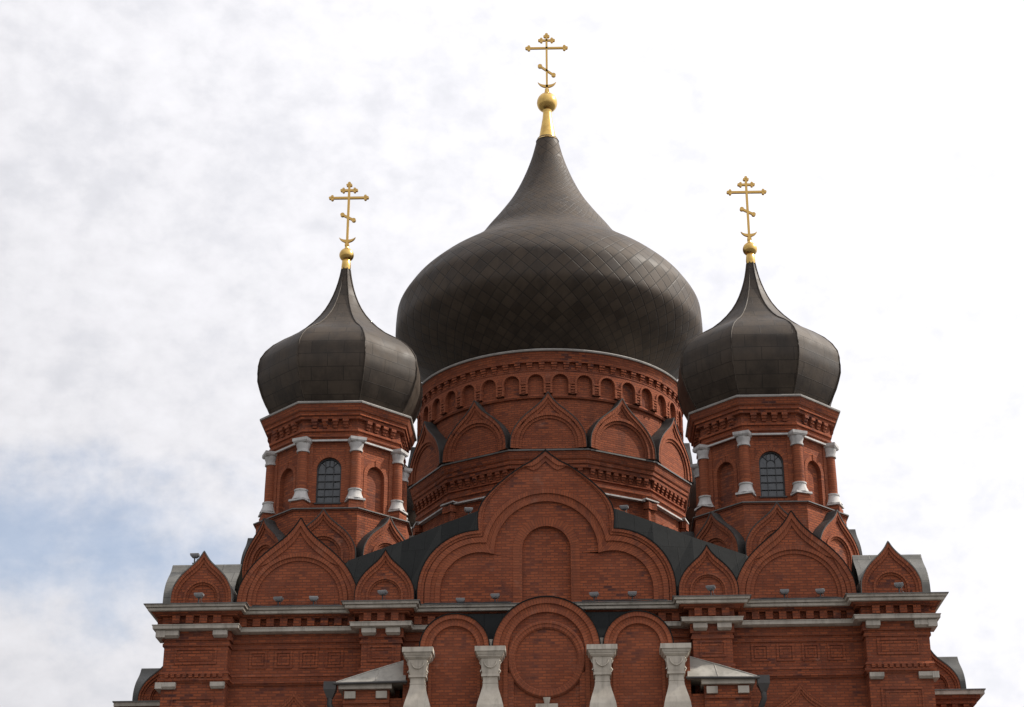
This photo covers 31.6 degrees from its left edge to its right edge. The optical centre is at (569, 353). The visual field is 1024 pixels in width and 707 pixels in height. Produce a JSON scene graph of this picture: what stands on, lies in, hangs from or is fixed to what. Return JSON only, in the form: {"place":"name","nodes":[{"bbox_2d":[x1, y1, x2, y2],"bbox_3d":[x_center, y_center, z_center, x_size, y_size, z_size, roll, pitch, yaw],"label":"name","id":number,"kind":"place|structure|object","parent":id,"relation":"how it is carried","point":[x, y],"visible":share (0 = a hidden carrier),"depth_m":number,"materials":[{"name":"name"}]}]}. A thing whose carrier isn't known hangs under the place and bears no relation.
{"place":"outdoors","nodes":[
{"label":"outdoors","id":0,"kind":"place"},
{"bbox_2d":[0,0,1023,706],"label":"sky","id":1,"kind":"structure","parent":0,"point":[170,170],"materials":[{"name":"white"}]},
{"bbox_2d":[112,33,985,706],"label":"cathedral","id":2,"kind":"structure","parent":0,"point":[550,365],"depth_m":67.71,"materials":[{"name":"red brick"}]},
{"bbox_2d":[190,553,199,563],"bbox_3d":[-13.167,7.194,63.461,0.311,0.363,0.215,-2,-24,2],"label":"floodlight","id":3,"kind":"object","parent":2,"relation":"on","point":[195,555],"visible":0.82,"depth_m":63.43,"materials":[{"name":"grey paint"}]},
{"bbox_2d":[194,593,203,602],"bbox_3d":[-12.521,8.265,61.013,0.311,0.363,0.215,-3,-24,5],"label":"floodlight","id":4,"kind":"object","parent":2,"relation":"on","point":[198,595],"visible":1,"depth_m":60.98,"materials":[{"name":"grey paint"}]},
{"bbox_2d":[273,596,283,604],"bbox_3d":[-9.928,8.466,61.552,0.311,0.363,0.215,-5,-24,9],"label":"floodlight","id":5,"kind":"object","parent":2,"relation":"on","point":[280,599],"visible":1,"depth_m":61.52,"materials":[{"name":"grey paint"}]},
{"bbox_2d":[252,604,339,605],"bbox_3d":[-9.296,8.555,61.413,3.003,0.059,0.076,-1,-24,0],"label":"power cable","id":6,"kind":"object","parent":2,"relation":"on","point":[292,605],"visible":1,"depth_m":61.40,"materials":[{"name":"black rubber"}]},
{"bbox_2d":[309,596,317,604],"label":"floodlight","id":7,"kind":"object","parent":2,"relation":"on","point":[313,599],"visible":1,"depth_m":61.51,"materials":[{"name":"grey paint"}]},
{"bbox_2d":[377,590,387,599],"bbox_3d":[-6.322,8.174,61.013,0.311,0.363,0.215,-6,-24,11],"label":"floodlight","id":8,"kind":"object","parent":2,"relation":"on","point":[382,593],"visible":1,"depth_m":60.98,"materials":[{"name":"grey paint"}]},
{"bbox_2d":[456,598,464,601],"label":"floodlight","id":9,"kind":"object","parent":2,"relation":"attached to","point":[460,599],"visible":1,"depth_m":61.44,"materials":[{"name":"grey paint"}]},
{"bbox_2d":[424,601,510,603],"bbox_3d":[-3.472,8.458,61.387,2.952,0.060,0.109,-1,-24,0],"label":"power cable","id":10,"kind":"object","parent":2,"relation":"on","point":[469,602],"visible":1,"depth_m":61.36,"materials":[{"name":"black rubber"}]},
{"bbox_2d":[464,507,472,513],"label":"floodlight","id":11,"kind":"object","parent":2,"relation":"on","point":[468,510],"visible":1,"depth_m":65.58,"materials":[{"name":"grey paint"}]},
{"bbox_2d":[490,593,499,601],"bbox_3d":[-2.549,8.359,61.552,0.311,0.363,0.215,-2,-24,4],"label":"floodlight","id":12,"kind":"object","parent":2,"relation":"on","point":[494,596],"visible":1,"depth_m":61.52,"materials":[{"name":"grey paint"}]},
{"bbox_2d":[589,592,598,599],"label":"floodlight","id":13,"kind":"object","parent":2,"relation":"on","point":[593,595],"visible":1,"depth_m":61.52,"materials":[{"name":"grey paint"}]},
{"bbox_2d":[619,505,628,511],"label":"floodlight","id":14,"kind":"object","parent":2,"relation":"on","point":[624,507],"visible":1,"depth_m":65.58,"materials":[{"name":"grey paint"}]},
{"bbox_2d":[582,599,666,601],"bbox_3d":[1.852,8.377,61.382,2.902,0.062,0.094,-1,-24,0],"label":"power cable","id":15,"kind":"object","parent":2,"relation":"on","point":[625,600],"visible":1,"depth_m":61.37,"materials":[{"name":"black rubber"}]},
{"bbox_2d":[628,591,636,598],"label":"floodlight","id":16,"kind":"object","parent":2,"relation":"on","point":[632,594],"visible":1,"depth_m":61.52,"materials":[{"name":"grey paint"}]},
{"bbox_2d":[706,585,715,594],"bbox_3d":[4.746,8.013,61.013,0.311,0.363,0.215,-6,-25,12],"label":"floodlight","id":17,"kind":"object","parent":2,"relation":"on","point":[710,588],"visible":1,"depth_m":60.98,"materials":[{"name":"grey paint"}]},
{"bbox_2d":[780,589,788,597],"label":"floodlight","id":18,"kind":"object","parent":2,"relation":"on","point":[784,592],"visible":1,"depth_m":61.51,"materials":[{"name":"grey paint"}]},
{"bbox_2d":[755,597,840,598],"bbox_3d":[7.702,8.303,61.416,3.003,0.068,0.082,-1,-24,0],"label":"power cable","id":19,"kind":"object","parent":2,"relation":"on","point":[796,598],"visible":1,"depth_m":61.40,"materials":[{"name":"black rubber"}]},
{"bbox_2d":[815,588,824,596],"bbox_3d":[8.520,8.197,61.552,0.311,0.363,0.215,-6,-24,11],"label":"floodlight","id":20,"kind":"object","parent":2,"relation":"on","point":[820,591],"visible":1,"depth_m":61.52,"materials":[{"name":"grey paint"}]},
{"bbox_2d":[894,582,902,591],"bbox_3d":[11.096,7.920,61.013,0.311,0.363,0.215,-6,-24,11],"label":"floodlight","id":21,"kind":"object","parent":2,"relation":"on","point":[899,585],"visible":1,"depth_m":60.98,"materials":[{"name":"grey paint"}]}
]}

